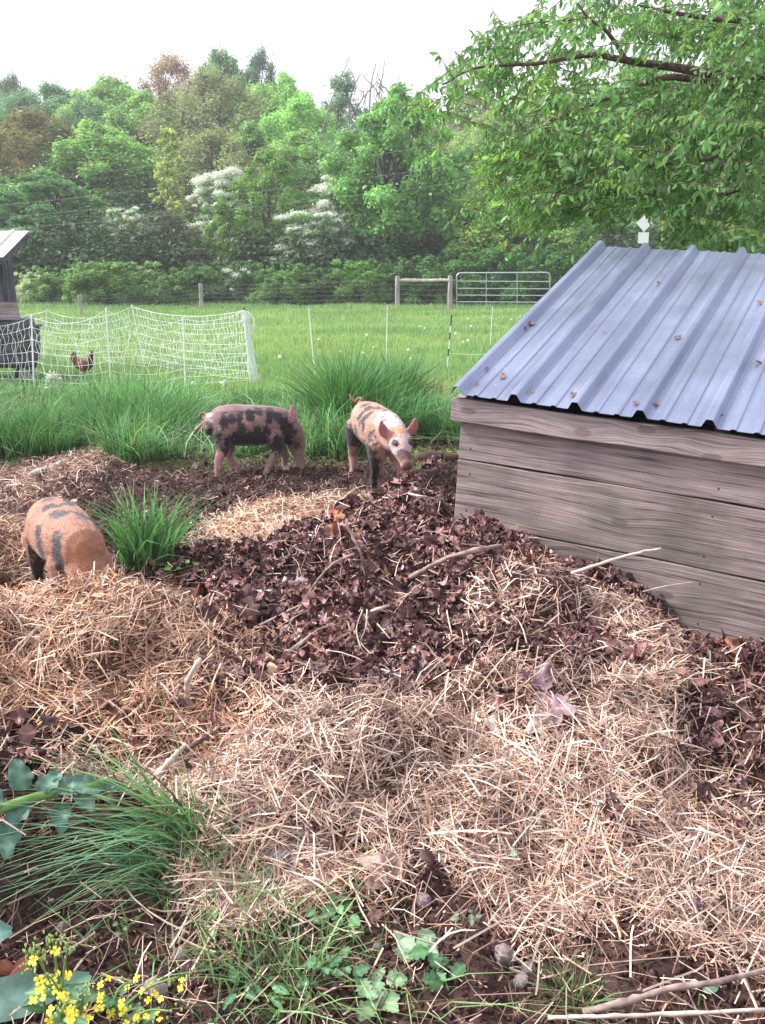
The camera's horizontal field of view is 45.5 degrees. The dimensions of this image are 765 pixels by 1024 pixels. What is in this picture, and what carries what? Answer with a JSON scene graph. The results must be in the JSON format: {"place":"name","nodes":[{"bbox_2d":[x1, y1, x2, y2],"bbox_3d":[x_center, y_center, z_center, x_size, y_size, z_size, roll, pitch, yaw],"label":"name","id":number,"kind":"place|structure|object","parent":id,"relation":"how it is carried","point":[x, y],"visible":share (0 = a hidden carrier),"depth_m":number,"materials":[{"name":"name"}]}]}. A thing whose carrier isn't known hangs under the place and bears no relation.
{"place":"outdoors","nodes":[
{"label":"outdoors","id":0,"kind":"place"},
{"bbox_2d":[0,364,460,466],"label":"long grass","id":1,"kind":"structure","parent":0,"point":[128,448],"depth_m":8.04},
{"bbox_2d":[0,176,764,1023],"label":"ground","id":2,"kind":"structure","parent":0,"point":[612,984],"depth_m":2.40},
{"bbox_2d":[0,229,42,381],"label":"chicken coop","id":3,"kind":"structure","parent":2,"relation":"on","point":[12,241],"depth_m":12.52,"materials":[{"name":"grey wood"}]},
{"bbox_2d":[0,508,47,589],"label":"straw heap","id":4,"kind":"object","parent":2,"relation":"on","point":[4,528],"visible":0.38,"depth_m":4.29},
{"bbox_2d":[0,87,55,168],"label":"tree","id":5,"kind":"object","parent":2,"relation":"on","point":[15,98],"visible":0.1,"depth_m":73.21,"materials":[{"name":"green plant"}]},
{"bbox_2d":[1,76,77,154],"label":"tree","id":6,"kind":"object","parent":2,"relation":"on","point":[46,90],"visible":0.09,"depth_m":74.58,"materials":[{"name":"green plant"}]},
{"bbox_2d":[17,265,72,303],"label":"shrub","id":7,"kind":"object","parent":2,"relation":"on","point":[48,282],"visible":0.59,"depth_m":36.33,"materials":[{"name":"green plant"}]},
{"bbox_2d":[0,920,91,1022],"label":"collard plant","id":8,"kind":"object","parent":2,"relation":"on","point":[14,988],"visible":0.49,"depth_m":2.05,"materials":[{"name":"green plant"}]},
{"bbox_2d":[0,102,117,211],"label":"tree","id":9,"kind":"object","parent":2,"relation":"on","point":[34,123],"visible":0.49,"depth_m":54.46,"materials":[{"name":"brown plant"}]},
{"bbox_2d":[0,394,121,459],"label":"tall grass clump","id":10,"kind":"object","parent":2,"relation":"on","point":[58,444],"visible":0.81,"depth_m":7.74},
{"bbox_2d":[20,930,103,1023],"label":"flowering brassica","id":11,"kind":"object","parent":2,"relation":"on","point":[70,1014],"visible":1,"depth_m":1.92,"materials":[{"name":"yellow plant"}]},
{"bbox_2d":[0,758,124,859],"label":"collard plant","id":12,"kind":"object","parent":2,"relation":"on","point":[20,776],"visible":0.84,"depth_m":2.41,"materials":[{"name":"green plant"}]},
{"bbox_2d":[0,168,127,268],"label":"tree","id":13,"kind":"object","parent":2,"relation":"on","point":[38,189],"visible":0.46,"depth_m":42.84,"materials":[{"name":"green plant"}]},
{"bbox_2d":[30,92,131,184],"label":"tree","id":14,"kind":"object","parent":2,"relation":"on","point":[78,105],"visible":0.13,"depth_m":67.64,"materials":[{"name":"green plant"}]},
{"bbox_2d":[57,260,127,305],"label":"shrub","id":15,"kind":"object","parent":2,"relation":"on","point":[82,280],"visible":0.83,"depth_m":35.69,"materials":[{"name":"green plant"}]},
{"bbox_2d":[15,116,188,221],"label":"tree","id":16,"kind":"object","parent":2,"relation":"on","point":[116,149],"visible":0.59,"depth_m":52.93,"materials":[{"name":"green plant"}]},
{"bbox_2d":[47,68,159,145],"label":"tree","id":17,"kind":"object","parent":2,"relation":"on","point":[111,91],"visible":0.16,"depth_m":69.95,"materials":[{"name":"green plant"}]},
{"bbox_2d":[59,232,160,273],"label":"shrub","id":18,"kind":"object","parent":2,"relation":"on","point":[95,252],"visible":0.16,"depth_m":40.35,"materials":[{"name":"green plant"}]},
{"bbox_2d":[4,870,237,1023],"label":"grass clump","id":19,"kind":"object","parent":2,"relation":"on","point":[92,928],"visible":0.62,"depth_m":2.22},
{"bbox_2d":[99,205,143,241],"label":"tree","id":20,"kind":"object","parent":2,"relation":"on","point":[118,215],"visible":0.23,"depth_m":42.52,"materials":[{"name":"white plant"}]},
{"bbox_2d":[0,305,258,390],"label":"electric netting","id":21,"kind":"object","parent":2,"relation":"on","point":[246,324],"visible":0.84,"depth_m":12.36,"materials":[{"name":"white plastic"}]},
{"bbox_2d":[75,961,187,1020],"bbox_3d":[-0.545,1.042,1.978,0.240,0.107,0.116,0,15,0],"label":"flowering brassica","id":22,"kind":"object","parent":2,"relation":"on","point":[113,1004],"visible":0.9,"depth_m":1.98,"materials":[{"name":"yellow plant"}]},
{"bbox_2d":[101,261,162,303],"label":"shrub","id":23,"kind":"object","parent":2,"relation":"on","point":[129,283],"visible":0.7,"depth_m":36.02,"materials":[{"name":"green plant"}]},
{"bbox_2d":[42,385,231,443],"bbox_3d":[-2.221,-0.906,8.426,1.915,0.526,1.879,0,15,0],"label":"tall grass clump","id":24,"kind":"object","parent":2,"relation":"on","point":[170,413],"visible":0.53,"depth_m":8.27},
{"bbox_2d":[0,622,279,771],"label":"straw bank","id":25,"kind":"structure","parent":2,"relation":"on","point":[23,685],"depth_m":2.99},
{"bbox_2d":[7,478,282,572],"bbox_3d":[-1.140,0.081,4.206,1.145,0.437,1.082,9,18,30],"label":"grass clump","id":26,"kind":"object","parent":2,"relation":"on","point":[137,535],"visible":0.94,"depth_m":4.23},
{"bbox_2d":[98,89,199,183],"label":"tree","id":27,"kind":"object","parent":2,"relation":"on","point":[137,103],"visible":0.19,"depth_m":65.48,"materials":[{"name":"green plant"}]},
{"bbox_2d":[118,996,182,1023],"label":"flowering brassica","id":28,"kind":"object","parent":2,"relation":"on","point":[147,1017],"visible":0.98,"depth_m":1.93,"materials":[{"name":"yellow plant"}]},
{"bbox_2d":[0,691,308,962],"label":"grass clump","id":29,"kind":"object","parent":2,"relation":"on","point":[160,817],"visible":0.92,"depth_m":2.34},
{"bbox_2d":[0,565,325,674],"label":"straw heap","id":30,"kind":"object","parent":2,"relation":"on","point":[72,607],"visible":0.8,"depth_m":3.20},
{"bbox_2d":[111,208,220,275],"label":"tree","id":31,"kind":"object","parent":2,"relation":"on","point":[163,216],"visible":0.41,"depth_m":40.46,"materials":[{"name":"green plant"}]},
{"bbox_2d":[148,126,190,223],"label":"tree","id":32,"kind":"object","parent":2,"relation":"on","point":[166,149],"visible":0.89,"depth_m":48.69,"materials":[{"name":"green plant"}]},
{"bbox_2d":[136,267,203,304],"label":"shrub","id":33,"kind":"object","parent":2,"relation":"on","point":[164,282],"visible":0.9,"depth_m":35.89,"materials":[{"name":"green plant"}]},
{"bbox_2d":[133,50,226,144],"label":"tree","id":34,"kind":"object","parent":2,"relation":"on","point":[164,66],"visible":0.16,"depth_m":72.39,"materials":[{"name":"brown plant"}]},
{"bbox_2d":[49,823,344,1020],"bbox_3d":[-0.562,0.952,2.183,1.107,0.262,0.610,6,17,22],"label":"grass clump","id":35,"kind":"object","parent":2,"relation":"on","point":[165,907],"visible":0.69,"depth_m":2.24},
{"bbox_2d":[155,248,242,287],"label":"shrub","id":36,"kind":"object","parent":2,"relation":"on","point":[199,254],"visible":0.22,"depth_m":39.73,"materials":[{"name":"green plant"}]},
{"bbox_2d":[171,264,231,300],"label":"shrub","id":37,"kind":"object","parent":2,"relation":"on","point":[209,280],"visible":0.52,"depth_m":36.66,"materials":[{"name":"green plant"}]},
{"bbox_2d":[131,62,279,171],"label":"tree","id":38,"kind":"object","parent":2,"relation":"on","point":[214,87],"visible":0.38,"depth_m":63.24,"materials":[{"name":"green plant"}]},
{"bbox_2d":[142,123,278,236],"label":"tree","id":39,"kind":"object","parent":2,"relation":"on","point":[211,140],"visible":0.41,"depth_m":51.65,"materials":[{"name":"green plant"}]},
{"bbox_2d":[123,917,300,1023],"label":"grass clump","id":40,"kind":"object","parent":2,"relation":"on","point":[231,1019],"visible":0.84,"depth_m":2.02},
{"bbox_2d":[184,164,252,248],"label":"tree","id":41,"kind":"object","parent":2,"relation":"on","point":[204,189],"visible":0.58,"depth_m":43.81,"materials":[{"name":"white plant"}]},
{"bbox_2d":[196,196,247,269],"bbox_3d":[-7.038,-11.930,40.438,2.321,3.976,2.223,9,18,31],"label":"tree","id":42,"kind":"object","parent":2,"relation":"on","point":[221,205],"visible":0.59,"depth_m":39.88,"materials":[{"name":"green plant"}]},
{"bbox_2d":[185,40,258,131],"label":"tree","id":43,"kind":"object","parent":2,"relation":"on","point":[224,60],"visible":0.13,"depth_m":76.27,"materials":[{"name":"green plant"}]},
{"bbox_2d":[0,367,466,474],"bbox_3d":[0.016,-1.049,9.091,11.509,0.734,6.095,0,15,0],"label":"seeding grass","id":44,"kind":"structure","parent":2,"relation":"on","point":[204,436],"depth_m":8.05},
{"bbox_2d":[212,259,259,303],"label":"shrub","id":45,"kind":"object","parent":2,"relation":"on","point":[237,289],"visible":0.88,"depth_m":36.29,"materials":[{"name":"green plant"}]},
{"bbox_2d":[117,845,366,1020],"bbox_3d":[-0.253,0.970,2.214,0.730,0.167,0.571,-7,17,-24],"label":"grass clump","id":46,"kind":"object","parent":2,"relation":"on","point":[209,951],"visible":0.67,"depth_m":2.17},
{"bbox_2d":[220,119,274,220],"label":"tree","id":47,"kind":"object","parent":2,"relation":"on","point":[255,139],"visible":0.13,"depth_m":55.48,"materials":[{"name":"green plant"}]},
{"bbox_2d":[76,852,422,1023],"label":"grass clump","id":48,"kind":"object","parent":2,"relation":"on","point":[219,948],"visible":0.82,"depth_m":2.09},
{"bbox_2d":[194,403,305,476],"bbox_3d":[-0.987,-0.531,6.800,0.841,0.566,0.281,-4,16,-14],"label":"pig","id":49,"kind":"object","parent":2,"relation":"on","point":[277,430],"visible":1,"depth_m":6.70},
{"bbox_2d":[212,78,290,154],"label":"tree","id":50,"kind":"object","parent":2,"relation":"on","point":[274,99],"visible":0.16,"depth_m":67.15,"materials":[{"name":"green plant"}]},
{"bbox_2d":[207,380,307,408],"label":"tall grass clump","id":51,"kind":"object","parent":2,"relation":"on","point":[255,396],"visible":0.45,"depth_m":9.89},
{"bbox_2d":[238,41,279,95],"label":"tree","id":52,"kind":"object","parent":2,"relation":"on","point":[257,61],"visible":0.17,"depth_m":78.19,"materials":[{"name":"green plant"}]},
{"bbox_2d":[181,489,344,547],"bbox_3d":[-0.574,0.104,4.782,1.119,0.468,1.006,0,15,0],"label":"straw heap","id":53,"kind":"object","parent":2,"relation":"on","point":[269,512],"visible":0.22,"depth_m":4.90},
{"bbox_2d":[0,300,535,433],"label":"pasture grass","id":54,"kind":"structure","parent":2,"relation":"on","point":[380,325],"depth_m":19.94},
{"bbox_2d":[224,143,311,261],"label":"tree","id":55,"kind":"object","parent":2,"relation":"on","point":[269,162],"visible":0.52,"depth_m":40.95,"materials":[{"name":"green plant"}]},
{"bbox_2d":[222,968,318,1013],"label":"weed","id":56,"kind":"object","parent":2,"relation":"on","point":[275,988],"visible":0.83,"depth_m":2.03,"materials":[{"name":"green plant"}]},
{"bbox_2d":[127,854,430,1023],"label":"grass clump","id":57,"kind":"object","parent":2,"relation":"on","point":[314,972],"visible":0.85,"depth_m":2.06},
{"bbox_2d":[243,262,317,304],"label":"shrub","id":58,"kind":"object","parent":2,"relation":"on","point":[273,283],"visible":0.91,"depth_m":35.67,"materials":[{"name":"green plant"}]},
{"bbox_2d":[261,65,316,129],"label":"tree","id":59,"kind":"object","parent":2,"relation":"on","point":[285,83],"visible":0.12,"depth_m":71.09,"materials":[{"name":"green plant"}]},
{"bbox_2d":[244,126,352,234],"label":"tree","id":60,"kind":"object","parent":2,"relation":"on","point":[309,176],"visible":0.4,"depth_m":52.16,"materials":[{"name":"green plant"}]},
{"bbox_2d":[249,90,355,182],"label":"tree","id":61,"kind":"object","parent":2,"relation":"on","point":[298,105],"visible":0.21,"depth_m":58.28,"materials":[{"name":"green plant"}]},
{"bbox_2d":[267,209,356,268],"bbox_3d":[-3.046,-11.637,40.360,4.234,3.420,3.792,2,15,6],"label":"tree","id":62,"kind":"object","parent":2,"relation":"on","point":[300,216],"visible":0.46,"depth_m":39.54,"materials":[{"name":"white plant"}]},
{"bbox_2d":[297,267,342,304],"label":"shrub","id":63,"kind":"object","parent":2,"relation":"on","point":[321,279],"visible":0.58,"depth_m":36.42,"materials":[{"name":"green plant"}]},
{"bbox_2d":[293,172,373,257],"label":"tree","id":64,"kind":"object","parent":2,"relation":"on","point":[322,190],"visible":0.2,"depth_m":41.03,"materials":[{"name":"white plant"}]},
{"bbox_2d":[306,894,360,937],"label":"weed","id":65,"kind":"object","parent":2,"relation":"on","point":[351,919],"visible":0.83,"depth_m":2.23,"materials":[{"name":"green plant"}]},
{"bbox_2d":[304,946,369,983],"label":"weed","id":66,"kind":"object","parent":2,"relation":"on","point":[360,969],"visible":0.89,"depth_m":2.08,"materials":[{"name":"green plant"}]},
{"bbox_2d":[225,340,454,432],"bbox_3d":[-0.332,-1.139,8.402,2.192,0.903,2.312,0,15,0],"label":"tall grass clump","id":67,"kind":"object","parent":2,"relation":"on","point":[338,376],"visible":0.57,"depth_m":8.28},
{"bbox_2d":[135,860,552,1023],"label":"grass clump","id":68,"kind":"object","parent":2,"relation":"on","point":[362,929],"visible":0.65,"depth_m":2.18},
{"bbox_2d":[317,67,380,157],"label":"tree","id":69,"kind":"object","parent":2,"relation":"on","point":[340,101],"visible":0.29,"depth_m":69.40,"materials":[{"name":"green plant"}]},
{"bbox_2d":[320,56,389,176],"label":"dead tree","id":70,"kind":"object","parent":2,"relation":"on","point":[377,95],"visible":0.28,"depth_m":56.98,"materials":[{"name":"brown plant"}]},
{"bbox_2d":[323,259,394,304],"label":"shrub","id":71,"kind":"object","parent":2,"relation":"on","point":[364,291],"visible":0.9,"depth_m":36.04,"materials":[{"name":"green plant"}]},
{"bbox_2d":[355,966,407,1021],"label":"weed","id":72,"kind":"object","parent":2,"relation":"on","point":[374,992],"visible":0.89,"depth_m":2.04,"materials":[{"name":"green plant"}]},
{"bbox_2d":[0,438,764,1023],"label":"straw bedding","id":73,"kind":"object","parent":2,"relation":"on","point":[742,928],"visible":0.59,"depth_m":2.45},
{"bbox_2d":[21,496,113,587],"bbox_3d":[-1.358,0.202,3.942,0.276,0.481,0.720,-10,18,-33],"label":"pig","id":74,"kind":"object","parent":73,"relation":"on","point":[61,534],"visible":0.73,"depth_m":3.75},
{"bbox_2d":[359,852,402,889],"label":"dead leaf","id":75,"kind":"object","parent":73,"relation":"on","point":[378,856],"visible":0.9,"depth_m":2.36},
{"bbox_2d":[521,661,557,690],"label":"dead leaf","id":76,"kind":"object","parent":73,"relation":"on","point":[543,673],"visible":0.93,"depth_m":2.80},
{"bbox_2d":[531,691,575,727],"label":"dead leaf","id":77,"kind":"object","parent":73,"relation":"on","point":[553,709],"visible":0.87,"depth_m":2.69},
{"bbox_2d":[0,437,764,982],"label":"leaf litter","id":78,"kind":"object","parent":2,"relation":"on","point":[260,555],"visible":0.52,"depth_m":3.37,"materials":[{"name":"plant"}]},
{"bbox_2d":[408,543,541,579],"bbox_3d":[0.529,0.158,3.769,0.854,0.219,0.306,-11,19,-36],"label":"stick","id":79,"kind":"object","parent":78,"relation":"on","point":[451,556],"visible":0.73,"depth_m":3.53,"materials":[{"name":"wood"}]},
{"bbox_2d":[0,474,764,1023],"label":"long straw","id":80,"kind":"object","parent":2,"relation":"on","point":[532,750],"visible":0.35,"depth_m":2.48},
{"bbox_2d":[0,438,764,1023],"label":"soil crumbs","id":81,"kind":"object","parent":2,"relation":"on","point":[330,976],"visible":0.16,"depth_m":2.21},
{"bbox_2d":[0,152,764,284],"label":"undergrowth","id":82,"kind":"object","parent":2,"relation":"on","point":[325,258],"visible":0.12,"depth_m":39.51,"materials":[{"name":"green plant"}]},
{"bbox_2d":[0,438,764,1023],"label":"dug bedding","id":83,"kind":"object","parent":2,"relation":"on","point":[330,482],"visible":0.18,"depth_m":5.47,"materials":[{"name":"soil"}]},
{"bbox_2d":[344,394,417,486],"bbox_3d":[-0.010,-0.433,6.226,0.324,0.632,1.031,-5,16,-19],"label":"pig","id":84,"kind":"object","parent":83,"relation":"on","point":[381,432],"visible":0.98,"depth_m":6.05},
{"bbox_2d":[0,445,764,1023],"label":"chaff","id":85,"kind":"object","parent":2,"relation":"on","point":[374,773],"visible":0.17,"depth_m":2.56,"materials":[{"name":"plant"}]},
{"bbox_2d":[311,77,478,261],"bbox_3d":[0.615,-14.395,40.252,7.392,8.934,7.424,-2,15,-7],"label":"tree","id":86,"kind":"object","parent":2,"relation":"on","point":[432,203],"visible":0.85,"depth_m":39.15,"materials":[{"name":"green plant"}]},
{"bbox_2d":[328,346,463,404],"bbox_3d":[0.191,-1.299,9.216,1.935,0.826,1.729,0,15,0],"label":"tall grass clump","id":87,"kind":"object","parent":2,"relation":"on","point":[415,378],"visible":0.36,"depth_m":9.15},
{"bbox_2d":[368,257,427,304],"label":"shrub","id":88,"kind":"object","parent":2,"relation":"on","point":[389,272],"visible":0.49,"depth_m":36.33,"materials":[{"name":"green plant"}]},
{"bbox_2d":[197,906,618,1023],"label":"grass clump","id":89,"kind":"object","parent":2,"relation":"on","point":[401,992],"visible":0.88,"depth_m":2.01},
{"bbox_2d":[367,231,460,268],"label":"shrub","id":90,"kind":"object","parent":2,"relation":"on","point":[433,238],"visible":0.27,"depth_m":39.50,"materials":[{"name":"green plant"}]},
{"bbox_2d":[393,927,450,970],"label":"weed","id":91,"kind":"object","parent":2,"relation":"on","point":[405,947],"visible":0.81,"depth_m":2.14,"materials":[{"name":"green plant"}]},
{"bbox_2d":[389,394,460,444],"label":"tall grass clump","id":92,"kind":"object","parent":2,"relation":"on","point":[439,428],"visible":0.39,"depth_m":8.17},
{"bbox_2d":[390,254,460,304],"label":"shrub","id":93,"kind":"object","parent":2,"relation":"on","point":[428,269],"visible":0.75,"depth_m":36.34,"materials":[{"name":"green plant"}]},
{"bbox_2d":[408,938,465,990],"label":"weed","id":94,"kind":"object","parent":2,"relation":"on","point":[417,952],"visible":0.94,"depth_m":2.08,"materials":[{"name":"green plant"}]},
{"bbox_2d":[409,86,532,153],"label":"tree","id":95,"kind":"object","parent":2,"relation":"on","point":[453,126],"visible":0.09,"depth_m":67.68,"materials":[{"name":"green plant"}]},
{"bbox_2d":[428,246,516,303],"bbox_3d":[3.520,-9.624,37.338,3.797,2.595,3.819,-4,16,-14],"label":"shrub","id":96,"kind":"object","parent":2,"relation":"on","point":[492,254],"visible":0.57,"depth_m":36.39,"materials":[{"name":"green plant"}]},
{"bbox_2d":[445,136,549,264],"bbox_3d":[5.140,-12.891,39.500,5.069,6.718,5.242,-7,17,-23],"label":"tree","id":97,"kind":"object","parent":2,"relation":"on","point":[481,233],"visible":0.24,"depth_m":38.39,"materials":[{"name":"green plant"}]},
{"bbox_2d":[446,98,548,176],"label":"tree","id":98,"kind":"object","parent":2,"relation":"on","point":[477,131],"visible":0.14,"depth_m":60.35,"materials":[{"name":"green plant"}]},
{"bbox_2d":[452,272,549,307],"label":"metal gate","id":99,"kind":"structure","parent":2,"relation":"on","point":[486,288],"depth_m":34.58,"materials":[{"name":"metal"}]},
{"bbox_2d":[481,245,558,304],"bbox_3d":[5.783,-9.486,37.010,3.741,2.672,3.581,-5,16,-17],"label":"shrub","id":100,"kind":"object","parent":2,"relation":"on","point":[530,264],"visible":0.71,"depth_m":36.13,"materials":[{"name":"green plant"}]},
{"bbox_2d":[483,193,605,269],"bbox_3d":[7.210,-12.004,39.864,5.841,4.672,5.893,-9,18,-30],"label":"tree","id":101,"kind":"object","parent":2,"relation":"on","point":[560,238],"visible":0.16,"depth_m":38.11,"materials":[{"name":"green plant"}]},
{"bbox_2d":[538,241,594,280],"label":"shrub","id":102,"kind":"object","parent":2,"relation":"on","point":[556,259],"visible":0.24,"depth_m":36.27,"materials":[{"name":"green plant"}]},
{"bbox_2d":[489,916,659,1023],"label":"grass clump","id":103,"kind":"object","parent":2,"relation":"on","point":[575,993],"visible":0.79,"depth_m":2.07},
{"bbox_2d":[395,0,764,268],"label":"overhanging tree","id":104,"kind":"object","parent":2,"relation":"on","point":[719,119],"visible":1,"depth_m":6.36,"materials":[{"name":"green plant"}]},
{"bbox_2d":[450,241,764,647],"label":"pig hut","id":105,"kind":"object","parent":2,"relation":"on","point":[601,465],"visible":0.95,"depth_m":3.89,"materials":[{"name":"wood"}]},
{"bbox_2d":[566,183,665,248],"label":"tree","id":106,"kind":"object","parent":2,"relation":"on","point":[622,224],"visible":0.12,"depth_m":41.89,"materials":[{"name":"green plant"}]},
{"bbox_2d":[561,55,736,139],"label":"tree","id":107,"kind":"object","parent":2,"relation":"on","point":[625,69],"visible":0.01,"depth_m":63.09,"materials":[{"name":"green plant"}]},
{"bbox_2d":[548,1008,764,1020],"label":"stick","id":108,"kind":"object","parent":2,"relation":"on","point":[673,1014],"visible":0.99,"depth_m":1.96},
{"bbox_2d":[582,967,764,1013],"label":"stick","id":109,"kind":"object","parent":2,"relation":"on","point":[631,999],"visible":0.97,"depth_m":1.99,"materials":[{"name":"wood"}]},
{"bbox_2d":[0,0,764,124],"label":"sky","id":110,"kind":"structure","parent":0,"point":[71,42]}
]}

